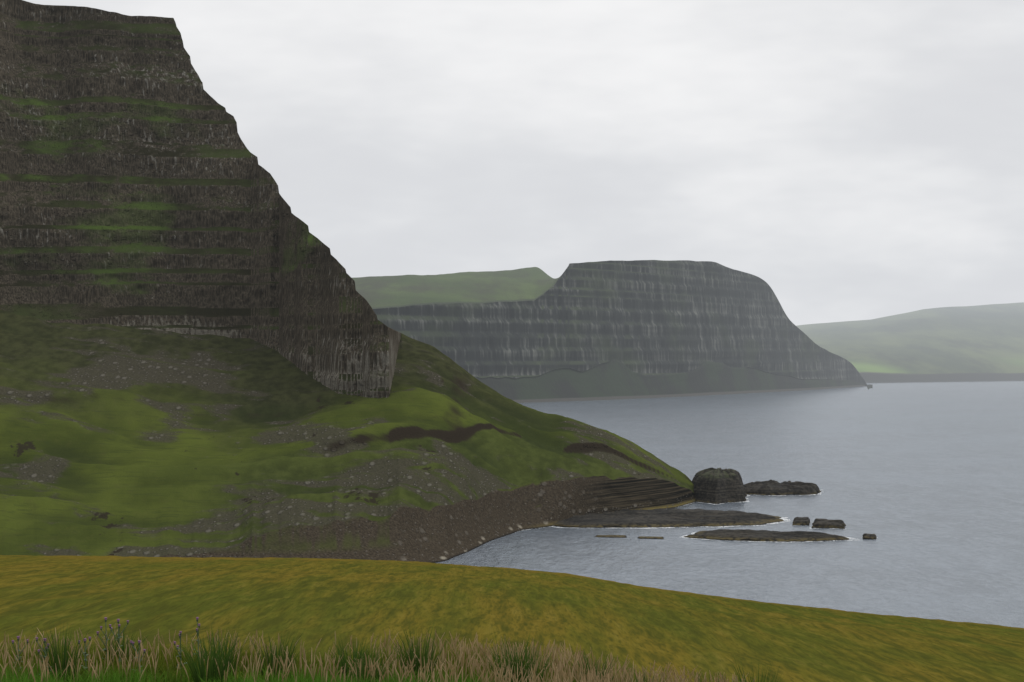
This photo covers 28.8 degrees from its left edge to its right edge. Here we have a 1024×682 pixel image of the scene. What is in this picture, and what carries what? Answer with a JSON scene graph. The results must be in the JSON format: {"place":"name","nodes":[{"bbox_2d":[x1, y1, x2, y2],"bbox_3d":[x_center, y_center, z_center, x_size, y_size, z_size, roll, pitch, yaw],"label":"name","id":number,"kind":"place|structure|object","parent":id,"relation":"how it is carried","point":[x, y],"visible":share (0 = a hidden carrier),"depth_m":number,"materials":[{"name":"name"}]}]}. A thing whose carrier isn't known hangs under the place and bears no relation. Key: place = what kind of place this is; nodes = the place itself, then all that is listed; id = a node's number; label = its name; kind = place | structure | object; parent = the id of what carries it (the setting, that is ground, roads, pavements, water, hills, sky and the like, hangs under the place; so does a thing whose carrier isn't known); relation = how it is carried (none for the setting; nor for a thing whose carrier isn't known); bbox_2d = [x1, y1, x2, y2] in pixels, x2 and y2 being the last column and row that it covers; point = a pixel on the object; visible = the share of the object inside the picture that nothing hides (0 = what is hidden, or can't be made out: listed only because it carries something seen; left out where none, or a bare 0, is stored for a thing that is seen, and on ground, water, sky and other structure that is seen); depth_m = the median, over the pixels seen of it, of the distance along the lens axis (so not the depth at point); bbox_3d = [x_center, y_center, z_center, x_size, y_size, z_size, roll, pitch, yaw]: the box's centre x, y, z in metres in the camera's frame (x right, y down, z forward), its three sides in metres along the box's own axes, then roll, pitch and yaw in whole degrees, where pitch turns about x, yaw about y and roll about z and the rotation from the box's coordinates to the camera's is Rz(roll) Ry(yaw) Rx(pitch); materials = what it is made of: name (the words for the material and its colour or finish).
{"place":"outdoors","nodes":[
{"label":"outdoors","id":0,"kind":"place"},
{"bbox_2d":[0,0,695,562],"bbox_3d":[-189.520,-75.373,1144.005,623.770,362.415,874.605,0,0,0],"label":"headland terrain","id":1,"kind":"structure","parent":0,"point":[204,352],"depth_m":1163.82,"materials":[{"name":"green plant"}]},
{"bbox_2d":[0,555,1023,681],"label":"field","id":2,"kind":"structure","parent":0,"point":[315,600],"depth_m":51.51,"materials":[{"name":"green plant"}]},
{"bbox_2d":[12,617,199,674],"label":"thistles","id":3,"kind":"object","parent":2,"relation":"on","point":[131,642],"visible":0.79,"depth_m":31.43,"materials":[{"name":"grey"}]},
{"bbox_2d":[0,640,682,681],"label":"meadow grass","id":4,"kind":"structure","parent":2,"relation":"on","point":[133,675],"depth_m":31.12,"materials":[{"name":"green plant"}]},
{"bbox_2d":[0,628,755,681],"bbox_3d":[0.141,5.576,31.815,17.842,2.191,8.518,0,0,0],"label":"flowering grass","id":5,"kind":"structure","parent":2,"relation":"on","point":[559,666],"depth_m":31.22,"materials":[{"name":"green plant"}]},
{"bbox_2d":[30,621,827,681],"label":"rush tufts","id":6,"kind":"object","parent":2,"relation":"on","point":[211,672],"visible":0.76,"depth_m":30.70,"materials":[{"name":"green plant"}]},
{"bbox_2d":[24,0,1023,325],"label":"sky","id":7,"kind":"structure","parent":0,"point":[856,159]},
{"bbox_2d":[352,260,871,402],"bbox_3d":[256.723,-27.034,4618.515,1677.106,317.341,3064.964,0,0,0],"label":"cliffs","id":8,"kind":"structure","parent":0,"point":[609,330],"depth_m":4154.43,"materials":[{"name":"grey stone"}]},
{"bbox_2d":[437,381,1023,627],"bbox_3d":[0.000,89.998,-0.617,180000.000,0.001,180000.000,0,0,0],"label":"sea","id":9,"kind":"structure","parent":0,"point":[923,482],"depth_m":1195.81,"materials":[{"name":"liquid"}]},
{"bbox_2d":[595,535,625,537],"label":"awash rock","id":10,"kind":"object","parent":9,"relation":"in","point":[615,536],"visible":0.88,"depth_m":981.39,"materials":[{"name":"grey stone"}]},
{"bbox_2d":[637,536,663,538],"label":"awash rock","id":11,"kind":"object","parent":9,"relation":"in","point":[646,537],"visible":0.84,"depth_m":974.59,"materials":[{"name":"grey stone"}]},
{"bbox_2d":[552,508,783,527],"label":"rock shelf","id":12,"kind":"object","parent":9,"relation":"on","point":[653,518],"visible":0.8,"depth_m":1062.00,"materials":[{"name":"grey stone"}]},
{"bbox_2d":[549,516,790,528],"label":"surf","id":13,"kind":"structure","parent":9,"relation":"on","point":[707,526],"depth_m":1042.04,"materials":[{"name":"liquid"}]},
{"bbox_2d":[692,467,746,503],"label":"sea stack rock","id":14,"kind":"object","parent":9,"relation":"in","point":[715,486],"visible":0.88,"depth_m":1218.71,"materials":[{"name":"grey stone"}]},
{"bbox_2d":[684,529,849,541],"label":"skerry rock","id":15,"kind":"object","parent":9,"relation":"in","point":[757,535],"visible":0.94,"depth_m":968.90,"materials":[{"name":"grey stone"}]},
{"bbox_2d":[684,535,854,541],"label":"surf","id":16,"kind":"structure","parent":9,"relation":"on","point":[751,541],"depth_m":974.03,"materials":[{"name":"liquid"}]},
{"bbox_2d":[744,480,820,495],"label":"rock islet","id":17,"kind":"object","parent":9,"relation":"in","point":[772,487],"visible":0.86,"depth_m":1283.50,"materials":[{"name":"grey stone"}]},
{"bbox_2d":[793,517,809,525],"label":"rock","id":18,"kind":"object","parent":9,"relation":"in","point":[801,520],"visible":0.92,"depth_m":1052.59,"materials":[{"name":"grey stone"}]},
{"bbox_2d":[811,518,845,528],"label":"rock","id":19,"kind":"object","parent":9,"relation":"in","point":[827,523],"visible":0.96,"depth_m":1034.58,"materials":[{"name":"grey stone"}]},
{"bbox_2d":[862,533,876,539],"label":"rock","id":20,"kind":"object","parent":9,"relation":"in","point":[870,536],"visible":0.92,"depth_m":971.69,"materials":[{"name":"grey stone"}]},
{"bbox_2d":[797,302,1023,382],"bbox_3d":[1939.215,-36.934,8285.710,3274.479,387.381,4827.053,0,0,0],"label":"hills","id":21,"kind":"structure","parent":0,"point":[977,343],"depth_m":7494.49,"materials":[{"name":"green plant"}]}
]}

